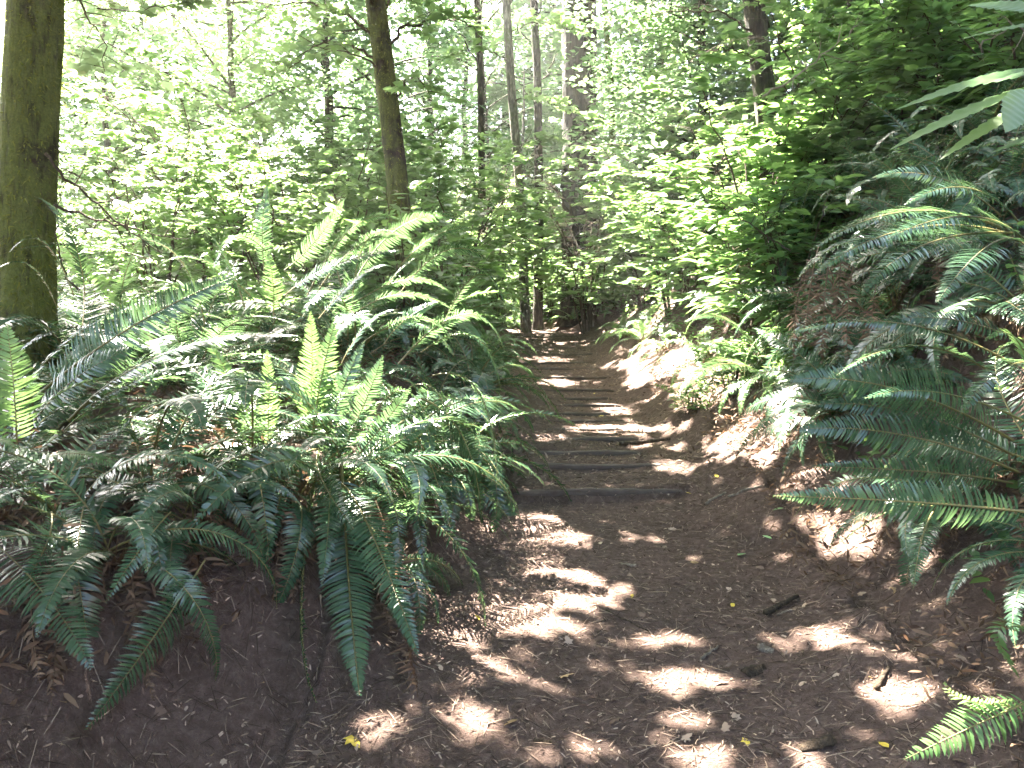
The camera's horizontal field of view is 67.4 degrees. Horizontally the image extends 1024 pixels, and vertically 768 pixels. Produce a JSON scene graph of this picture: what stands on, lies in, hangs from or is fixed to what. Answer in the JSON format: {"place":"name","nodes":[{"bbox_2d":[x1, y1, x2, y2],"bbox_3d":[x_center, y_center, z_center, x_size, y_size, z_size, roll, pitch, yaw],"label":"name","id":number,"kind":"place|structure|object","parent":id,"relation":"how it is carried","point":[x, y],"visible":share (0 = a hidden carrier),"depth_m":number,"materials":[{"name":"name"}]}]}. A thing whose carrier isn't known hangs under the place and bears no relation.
{"place":"outdoors","nodes":[
{"label":"outdoors","id":0,"kind":"place"},
{"bbox_2d":[0,0,882,267],"label":"sky","id":1,"kind":"structure","parent":0,"point":[2,4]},
{"bbox_2d":[0,78,1023,767],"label":"ground","id":2,"kind":"structure","parent":0,"point":[280,678],"depth_m":3.32,"materials":[{"name":"soil"}]},
{"bbox_2d":[0,324,131,520],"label":"sword fern","id":3,"kind":"object","parent":2,"relation":"on","point":[5,418],"visible":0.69,"depth_m":2.95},
{"bbox_2d":[0,365,169,503],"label":"sword fern","id":4,"kind":"object","parent":2,"relation":"on","point":[73,427],"visible":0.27,"depth_m":3.57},
{"bbox_2d":[1,358,173,460],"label":"sword fern","id":5,"kind":"object","parent":2,"relation":"on","point":[75,407],"visible":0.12,"depth_m":4.33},
{"bbox_2d":[0,0,200,332],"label":"broadleaf tree","id":6,"kind":"object","parent":2,"relation":"on","point":[68,81],"visible":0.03,"depth_m":18.62,"materials":[{"name":"green plant"}]},
{"bbox_2d":[0,0,221,392],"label":"maple tree","id":7,"kind":"object","parent":2,"relation":"on","point":[32,65],"visible":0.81,"depth_m":4.80,"materials":[{"name":"green plant"}]},
{"bbox_2d":[56,201,168,336],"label":"vine maple","id":8,"kind":"object","parent":2,"relation":"on","point":[70,217],"visible":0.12,"depth_m":12.31,"materials":[{"name":"green plant"}]},
{"bbox_2d":[0,196,230,400],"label":"sword fern","id":9,"kind":"object","parent":2,"relation":"on","point":[13,320],"visible":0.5,"depth_m":4.73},
{"bbox_2d":[0,425,233,636],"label":"sword fern","id":10,"kind":"object","parent":2,"relation":"on","point":[32,490],"visible":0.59,"depth_m":2.88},
{"bbox_2d":[0,441,277,729],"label":"sword fern","id":11,"kind":"object","parent":2,"relation":"on","point":[55,586],"visible":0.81,"depth_m":2.64,"materials":[{"name":"plant"}]},
{"bbox_2d":[0,0,285,338],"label":"broadleaf tree","id":12,"kind":"object","parent":2,"relation":"on","point":[80,37],"visible":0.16,"depth_m":14.13,"materials":[{"name":"green plant"}]},
{"bbox_2d":[56,232,238,334],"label":"sword fern","id":13,"kind":"object","parent":2,"relation":"on","point":[95,277],"visible":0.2,"depth_m":6.66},
{"bbox_2d":[0,276,296,455],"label":"sword fern","id":14,"kind":"object","parent":2,"relation":"on","point":[125,350],"visible":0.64,"depth_m":3.83,"materials":[{"name":"plant"}]},
{"bbox_2d":[57,115,255,326],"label":"vine maple","id":15,"kind":"object","parent":2,"relation":"on","point":[150,211],"visible":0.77,"depth_m":8.56,"materials":[{"name":"green plant"}]},
{"bbox_2d":[56,0,284,318],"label":"broadleaf tree","id":16,"kind":"object","parent":2,"relation":"on","point":[162,36],"visible":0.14,"depth_m":16.83,"materials":[{"name":"green plant"}]},
{"bbox_2d":[0,368,343,571],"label":"sword fern","id":17,"kind":"object","parent":2,"relation":"on","point":[192,403],"visible":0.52,"depth_m":3.27,"materials":[{"name":"plant"}]},
{"bbox_2d":[58,283,292,386],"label":"sword fern","id":18,"kind":"object","parent":2,"relation":"on","point":[128,287],"visible":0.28,"depth_m":6.09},
{"bbox_2d":[60,0,291,281],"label":"broadleaf tree","id":19,"kind":"object","parent":2,"relation":"on","point":[246,25],"visible":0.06,"depth_m":20.23,"materials":[{"name":"green plant"}]},
{"bbox_2d":[0,259,355,407],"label":"sword fern","id":20,"kind":"object","parent":2,"relation":"on","point":[164,343],"visible":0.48,"depth_m":5.07,"materials":[{"name":"plant"}]},
{"bbox_2d":[64,442,313,613],"bbox_3d":[-1.309,0.607,3.111,1.074,0.700,0.861,-2,5,-20],"label":"sword fern","id":21,"kind":"object","parent":2,"relation":"on","point":[181,492],"visible":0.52,"depth_m":3.07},
{"bbox_2d":[61,39,330,331],"bbox_3d":[-4.446,-2.509,11.276,3.236,3.969,4.086,5,7,43],"label":"vine maple","id":22,"kind":"object","parent":2,"relation":"on","point":[119,138],"visible":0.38,"depth_m":10.74,"materials":[{"name":"green plant"}]},
{"bbox_2d":[85,8,319,315],"bbox_3d":[-7.229,-4.719,18.896,7.692,7.959,6.309,3,6,31],"label":"broadleaf tree","id":23,"kind":"object","parent":2,"relation":"on","point":[200,39],"visible":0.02,"depth_m":17.85,"materials":[{"name":"green plant"}]},
{"bbox_2d":[61,0,370,321],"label":"broadleaf tree","id":24,"kind":"object","parent":2,"relation":"on","point":[233,60],"visible":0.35,"depth_m":13.41,"materials":[{"name":"green plant"}]},
{"bbox_2d":[111,243,327,349],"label":"sword fern","id":25,"kind":"object","parent":2,"relation":"on","point":[289,300],"visible":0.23,"depth_m":7.23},
{"bbox_2d":[78,335,385,568],"bbox_3d":[-1.312,0.320,3.780,1.411,1.109,1.293,4,6,37],"label":"sword fern","id":26,"kind":"object","parent":2,"relation":"on","point":[245,389],"visible":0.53,"depth_m":3.58,"materials":[{"name":"plant"}]},
{"bbox_2d":[124,296,374,402],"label":"sword fern","id":27,"kind":"object","parent":2,"relation":"on","point":[288,332],"visible":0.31,"depth_m":6.22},
{"bbox_2d":[105,185,400,425],"bbox_3d":[-1.748,-0.315,5.411,1.959,2.272,1.676,0,5,0],"label":"sword fern","id":28,"kind":"object","parent":2,"relation":"on","point":[316,275],"visible":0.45,"depth_m":5.30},
{"bbox_2d":[142,109,387,345],"bbox_3d":[-2.844,-1.741,8.960,2.725,2.870,2.736,5,7,45],"label":"vine maple","id":29,"kind":"object","parent":2,"relation":"on","point":[252,152],"visible":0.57,"depth_m":8.63,"materials":[{"name":"green plant"}]},
{"bbox_2d":[173,99,387,299],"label":"vine maple","id":30,"kind":"object","parent":2,"relation":"on","point":[334,160],"visible":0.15,"depth_m":12.78,"materials":[{"name":"green plant"}]},
{"bbox_2d":[163,414,399,602],"bbox_3d":[-1.068,0.549,3.666,1.143,0.781,1.089,0,5,0],"label":"sword fern","id":31,"kind":"object","parent":2,"relation":"on","point":[362,459],"visible":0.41,"depth_m":3.37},
{"bbox_2d":[191,104,456,318],"bbox_3d":[-2.174,-1.919,9.599,2.192,3.183,3.271,4,6,41],"label":"vine maple","id":32,"kind":"object","parent":2,"relation":"on","point":[413,174],"visible":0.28,"depth_m":9.39,"materials":[{"name":"green plant"}]},
{"bbox_2d":[190,229,459,373],"bbox_3d":[-1.600,-0.393,6.485,2.310,1.797,2.312,0,5,0],"label":"sword fern","id":33,"kind":"object","parent":2,"relation":"on","point":[315,294],"visible":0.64,"depth_m":6.41,"materials":[{"name":"plant"}]},
{"bbox_2d":[192,0,490,284],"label":"broadleaf tree","id":34,"kind":"object","parent":2,"relation":"on","point":[345,33],"visible":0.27,"depth_m":16.57,"materials":[{"name":"green plant"}]},
{"bbox_2d":[180,311,518,702],"bbox_3d":[-0.851,0.367,3.872,1.700,1.466,1.955,3,6,33],"label":"sword fern","id":35,"kind":"object","parent":2,"relation":"on","point":[309,383],"visible":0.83,"depth_m":3.48,"materials":[{"name":"plant"}]},
{"bbox_2d":[237,0,501,358],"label":"maple tree","id":36,"kind":"object","parent":2,"relation":"on","point":[388,86],"visible":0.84,"depth_m":8.18,"materials":[{"name":"green plant"}]},
{"bbox_2d":[259,88,502,319],"bbox_3d":[-2.159,-2.791,12.764,4.011,3.925,2.721,-1,5,-16],"label":"vine maple","id":37,"kind":"object","parent":2,"relation":"on","point":[474,147],"visible":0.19,"depth_m":12.41,"materials":[{"name":"green plant"}]},
{"bbox_2d":[292,177,481,362],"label":"berry bush","id":38,"kind":"object","parent":2,"relation":"on","point":[410,266],"visible":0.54,"depth_m":7.34,"materials":[{"name":"green plant"}]},
{"bbox_2d":[260,392,514,530],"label":"sword fern","id":39,"kind":"object","parent":2,"relation":"on","point":[396,469],"visible":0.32,"depth_m":4.50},
{"bbox_2d":[248,0,530,294],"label":"broadleaf tree","id":40,"kind":"object","parent":2,"relation":"on","point":[368,78],"visible":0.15,"depth_m":20.05,"materials":[{"name":"green plant"}]},
{"bbox_2d":[329,498,463,696],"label":"sword fern","id":41,"kind":"object","parent":2,"relation":"on","point":[417,574],"visible":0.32,"depth_m":3.52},
{"bbox_2d":[293,429,509,546],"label":"sword fern","id":42,"kind":"object","parent":2,"relation":"on","point":[369,491],"visible":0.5,"depth_m":4.20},
{"bbox_2d":[288,105,524,306],"bbox_3d":[-1.742,-3.157,15.092,3.682,3.960,3.812,1,5,15],"label":"vine maple","id":43,"kind":"object","parent":2,"relation":"on","point":[492,161],"visible":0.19,"depth_m":14.84,"materials":[{"name":"green plant"}]},
{"bbox_2d":[306,244,528,362],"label":"sword fern","id":44,"kind":"object","parent":2,"relation":"on","point":[438,311],"visible":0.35,"depth_m":7.75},
{"bbox_2d":[303,208,552,535],"bbox_3d":[-0.581,-0.079,5.243,2.036,2.388,1.680,4,6,36],"label":"sword fern","id":45,"kind":"object","parent":2,"relation":"on","point":[442,409],"visible":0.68,"depth_m":4.88,"materials":[{"name":"plant"}]},
{"bbox_2d":[333,341,531,455],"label":"sword fern","id":46,"kind":"object","parent":2,"relation":"on","point":[393,368],"visible":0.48,"depth_m":6.35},
{"bbox_2d":[307,0,561,291],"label":"broadleaf tree","id":47,"kind":"object","parent":2,"relation":"on","point":[452,32],"visible":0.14,"depth_m":22.38,"materials":[{"name":"green plant"}]},
{"bbox_2d":[323,116,559,342],"bbox_3d":[-1.142,-2.070,10.715,3.134,3.300,3.147,5,7,43],"label":"vine maple","id":48,"kind":"object","parent":2,"relation":"on","point":[477,219],"visible":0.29,"depth_m":10.47,"materials":[{"name":"green plant"}]},
{"bbox_2d":[393,220,507,357],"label":"berry bush","id":49,"kind":"object","parent":2,"relation":"on","point":[495,265],"visible":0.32,"depth_m":8.47,"materials":[{"name":"green plant"}]},
{"bbox_2d":[437,0,501,316],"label":"alder tree","id":50,"kind":"object","parent":2,"relation":"on","point":[480,89],"visible":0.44,"depth_m":16.96,"materials":[{"name":"grey plant"}]},
{"bbox_2d":[360,398,581,531],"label":"sword fern","id":51,"kind":"object","parent":2,"relation":"on","point":[502,503],"visible":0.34,"depth_m":5.42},
{"bbox_2d":[378,315,565,443],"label":"sword fern","id":52,"kind":"object","parent":2,"relation":"on","point":[481,379],"visible":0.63,"depth_m":7.12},
{"bbox_2d":[392,1,560,242],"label":"broadleaf tree","id":53,"kind":"object","parent":2,"relation":"on","point":[487,64],"visible":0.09,"depth_m":29.27,"materials":[{"name":"green plant"}]},
{"bbox_2d":[410,129,568,285],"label":"vine maple","id":54,"kind":"object","parent":2,"relation":"on","point":[543,136],"visible":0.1,"depth_m":17.55,"materials":[{"name":"green plant"}]},
{"bbox_2d":[448,147,550,329],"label":"vine maple","id":55,"kind":"object","parent":2,"relation":"on","point":[528,227],"visible":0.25,"depth_m":15.83,"materials":[{"name":"green plant"}]},
{"bbox_2d":[450,65,562,278],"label":"broadleaf tree","id":56,"kind":"object","parent":2,"relation":"on","point":[523,124],"visible":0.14,"depth_m":26.36,"materials":[{"name":"green plant"}]},
{"bbox_2d":[393,0,621,261],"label":"broadleaf tree","id":57,"kind":"object","parent":2,"relation":"on","point":[497,88],"visible":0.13,"depth_m":27.53,"materials":[{"name":"green plant"}]},
{"bbox_2d":[0,113,1023,761],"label":"dead fern litter","id":58,"kind":"object","parent":2,"relation":"on","point":[392,381],"visible":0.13,"depth_m":3.67,"materials":[{"name":"plant"}]},
{"bbox_2d":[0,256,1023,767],"bbox_3d":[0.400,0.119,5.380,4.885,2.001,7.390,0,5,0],"label":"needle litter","id":59,"kind":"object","parent":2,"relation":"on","point":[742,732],"visible":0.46,"depth_m":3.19,"materials":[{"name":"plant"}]},
{"bbox_2d":[1,45,1023,601],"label":"ground cover","id":60,"kind":"object","parent":2,"relation":"on","point":[871,453],"visible":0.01,"depth_m":5.67,"materials":[{"name":"green plant"}]},
{"bbox_2d":[433,0,595,332],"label":"alder tree","id":61,"kind":"object","parent":2,"relation":"on","point":[561,22],"visible":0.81,"depth_m":18.05,"materials":[{"name":"grey plant"}]},
{"bbox_2d":[491,0,561,330],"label":"alder tree","id":62,"kind":"object","parent":2,"relation":"on","point":[537,323],"visible":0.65,"depth_m":19.96,"materials":[{"name":"grey plant"}]},
{"bbox_2d":[469,0,633,198],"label":"broadleaf tree","id":63,"kind":"object","parent":2,"relation":"on","point":[549,112],"visible":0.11,"depth_m":31.85,"materials":[{"name":"green plant"}]},
{"bbox_2d":[554,0,600,326],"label":"fir tree","id":64,"kind":"object","parent":2,"relation":"on","point":[581,101],"visible":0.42,"depth_m":19.16,"materials":[{"name":"brown plant"}]},
{"bbox_2d":[505,176,651,334],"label":"vine maple","id":65,"kind":"object","parent":2,"relation":"on","point":[571,282],"visible":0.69,"depth_m":17.10,"materials":[{"name":"green plant"}]},
{"bbox_2d":[503,154,661,309],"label":"vine maple","id":66,"kind":"object","parent":2,"relation":"on","point":[551,170],"visible":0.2,"depth_m":19.19,"materials":[{"name":"green plant"}]},
{"bbox_2d":[520,157,667,317],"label":"vine maple","id":67,"kind":"object","parent":2,"relation":"on","point":[577,174],"visible":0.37,"depth_m":18.15,"materials":[{"name":"green plant"}]},
{"bbox_2d":[512,488,682,495],"bbox_3d":[0.653,0.854,5.699,1.323,0.167,0.059,0,5,1],"label":"timber step","id":68,"kind":"object","parent":2,"relation":"on","point":[584,491],"visible":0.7,"depth_m":5.68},
{"bbox_2d":[349,0,862,231],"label":"maple tree","id":69,"kind":"object","parent":2,"relation":"on","point":[762,81],"visible":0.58,"depth_m":10.96,"materials":[{"name":"green plant"}]},
{"bbox_2d":[525,0,746,281],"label":"broadleaf tree","id":70,"kind":"object","parent":2,"relation":"on","point":[620,60],"visible":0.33,"depth_m":17.02,"materials":[{"name":"green plant"}]},
{"bbox_2d":[584,218,691,310],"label":"berry bush","id":71,"kind":"object","parent":2,"relation":"on","point":[616,259],"visible":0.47,"depth_m":15.31,"materials":[{"name":"green plant"}]},
{"bbox_2d":[574,113,765,318],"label":"vine maple","id":72,"kind":"object","parent":2,"relation":"on","point":[609,168],"visible":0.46,"depth_m":12.35,"materials":[{"name":"green plant"}]},
{"bbox_2d":[565,0,790,260],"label":"broadleaf tree","id":73,"kind":"object","parent":2,"relation":"on","point":[666,31],"visible":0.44,"depth_m":14.93,"materials":[{"name":"green plant"}]},
{"bbox_2d":[611,190,747,327],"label":"berry bush","id":74,"kind":"object","parent":2,"relation":"on","point":[671,265],"visible":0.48,"depth_m":10.96,"materials":[{"name":"green plant"}]},
{"bbox_2d":[636,65,795,224],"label":"vine maple","id":75,"kind":"object","parent":2,"relation":"on","point":[650,86],"visible":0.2,"depth_m":13.76,"materials":[{"name":"green plant"}]},
{"bbox_2d":[619,0,838,190],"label":"broadleaf tree","id":76,"kind":"object","parent":2,"relation":"on","point":[736,45],"visible":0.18,"depth_m":14.58,"materials":[{"name":"green plant"}]},
{"bbox_2d":[687,326,774,401],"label":"bush","id":77,"kind":"object","parent":2,"relation":"on","point":[723,374],"visible":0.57,"depth_m":7.20,"materials":[{"name":"green plant"}]},
{"bbox_2d":[654,119,817,251],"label":"berry bush","id":78,"kind":"object","parent":2,"relation":"on","point":[684,187],"visible":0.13,"depth_m":11.67,"materials":[{"name":"green plant"}]},
{"bbox_2d":[679,303,810,413],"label":"sword fern","id":79,"kind":"object","parent":2,"relation":"on","point":[758,365],"visible":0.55,"depth_m":6.70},
{"bbox_2d":[647,21,887,298],"bbox_3d":[2.901,-2.325,8.817,2.738,2.806,2.575,3,6,32],"label":"vine maple","id":80,"kind":"object","parent":2,"relation":"on","point":[761,153],"visible":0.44,"depth_m":8.34,"materials":[{"name":"green plant"}]},
{"bbox_2d":[671,152,873,343],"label":"berry bush","id":81,"kind":"object","parent":2,"relation":"on","point":[786,172],"visible":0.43,"depth_m":7.80,"materials":[{"name":"green plant"}]},
{"bbox_2d":[691,168,923,333],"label":"berry bush","id":82,"kind":"object","parent":2,"relation":"on","point":[762,218],"visible":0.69,"depth_m":7.05,"materials":[{"name":"green plant"}]},
{"bbox_2d":[737,245,883,465],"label":"sword fern","id":83,"kind":"object","parent":2,"relation":"on","point":[784,369],"visible":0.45,"depth_m":5.13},
{"bbox_2d":[738,235,903,387],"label":"sword fern","id":84,"kind":"object","parent":2,"relation":"on","point":[854,276],"visible":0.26,"depth_m":6.21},
{"bbox_2d":[755,0,918,191],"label":"berry bush","id":85,"kind":"object","parent":2,"relation":"on","point":[809,71],"visible":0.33,"depth_m":8.38,"materials":[{"name":"green plant"}]},
{"bbox_2d":[713,0,960,174],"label":"vine maple","id":86,"kind":"object","parent":2,"relation":"on","point":[826,45],"visible":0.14,"depth_m":10.35,"materials":[{"name":"green plant"}]},
{"bbox_2d":[732,42,954,233],"bbox_3d":[3.408,-2.422,8.447,2.014,1.930,2.186,1,5,12],"label":"berry bush","id":87,"kind":"object","parent":2,"relation":"on","point":[835,90],"visible":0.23,"depth_m":8.02,"materials":[{"name":"green plant"}]},
{"bbox_2d":[772,257,932,400],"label":"sword fern","id":88,"kind":"object","parent":2,"relation":"on","point":[897,276],"visible":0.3,"depth_m":5.34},
{"bbox_2d":[734,317,973,474],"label":"sword fern","id":89,"kind":"object","parent":2,"relation":"on","point":[785,420],"visible":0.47,"depth_m":5.22,"materials":[{"name":"plant"}]},
{"bbox_2d":[805,135,954,236],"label":"sword fern","id":90,"kind":"object","parent":2,"relation":"on","point":[876,183],"visible":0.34,"depth_m":6.98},
{"bbox_2d":[792,198,975,363],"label":"sword fern","id":91,"kind":"object","parent":2,"relation":"on","point":[925,281],"visible":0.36,"depth_m":5.33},
{"bbox_2d":[773,478,1023,646],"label":"sword fern","id":92,"kind":"object","parent":2,"relation":"on","point":[859,491],"visible":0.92,"depth_m":2.97,"materials":[{"name":"plant"}]},
{"bbox_2d":[796,141,1008,299],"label":"sword fern","id":93,"kind":"object","parent":2,"relation":"on","point":[901,200],"visible":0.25,"depth_m":5.71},
{"bbox_2d":[787,360,1023,585],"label":"sword fern","id":94,"kind":"object","parent":2,"relation":"on","point":[900,393],"visible":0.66,"depth_m":3.51,"materials":[{"name":"plant"}]},
{"bbox_2d":[788,309,1023,571],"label":"sword fern","id":95,"kind":"object","parent":2,"relation":"on","point":[1003,444],"visible":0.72,"depth_m":3.59,"materials":[{"name":"plant"}]},
{"bbox_2d":[797,146,1023,334],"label":"sword fern","id":96,"kind":"object","parent":2,"relation":"on","point":[955,247],"visible":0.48,"depth_m":5.10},
{"bbox_2d":[805,274,1015,454],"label":"sword fern","id":97,"kind":"object","parent":2,"relation":"on","point":[903,353],"visible":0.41,"depth_m":4.90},
{"bbox_2d":[810,165,1023,403],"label":"sword fern","id":98,"kind":"object","parent":2,"relation":"on","point":[1014,312],"visible":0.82,"depth_m":4.17,"materials":[{"name":"plant"}]},
{"bbox_2d":[833,0,1017,170],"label":"berry bush","id":99,"kind":"object","parent":2,"relation":"on","point":[875,44],"visible":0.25,"depth_m":7.48,"materials":[{"name":"green plant"}]},
{"bbox_2d":[830,147,1023,270],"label":"sword fern","id":100,"kind":"object","parent":2,"relation":"on","point":[950,197],"visible":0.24,"depth_m":5.35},
{"bbox_2d":[831,97,1023,204],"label":"sword fern","id":101,"kind":"object","parent":2,"relation":"on","point":[981,150],"visible":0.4,"depth_m":6.07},
{"bbox_2d":[833,0,1023,152],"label":"berry bush","id":102,"kind":"object","parent":2,"relation":"on","point":[912,8],"visible":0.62,"depth_m":6.97,"materials":[{"name":"green plant"}]},
{"bbox_2d":[864,136,1019,222],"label":"sword fern","id":103,"kind":"object","parent":2,"relation":"on","point":[979,156],"visible":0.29,"depth_m":5.61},
{"bbox_2d":[866,67,1023,191],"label":"sword fern","id":104,"kind":"object","parent":2,"relation":"on","point":[958,124],"visible":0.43,"depth_m":6.18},
{"bbox_2d":[879,169,1023,282],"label":"sword fern","id":105,"kind":"object","parent":2,"relation":"on","point":[1011,201],"visible":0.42,"depth_m":4.79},
{"bbox_2d":[888,0,1023,133],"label":"berry bush","id":106,"kind":"object","parent":2,"relation":"on","point":[995,57],"visible":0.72,"depth_m":6.63,"materials":[{"name":"green plant"}]},
{"bbox_2d":[901,125,1023,241],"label":"sword fern","id":107,"kind":"object","parent":2,"relation":"on","point":[1007,180],"visible":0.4,"depth_m":4.95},
{"bbox_2d":[904,617,1023,760],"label":"sword fern","id":108,"kind":"object","parent":2,"relation":"on","point":[1006,655],"visible":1,"depth_m":2.25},
{"bbox_2d":[888,0,1023,159],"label":"overhanging branch","id":109,"kind":"object","parent":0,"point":[1010,117],"visible":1,"depth_m":1.94,"materials":[{"name":"green plant"}]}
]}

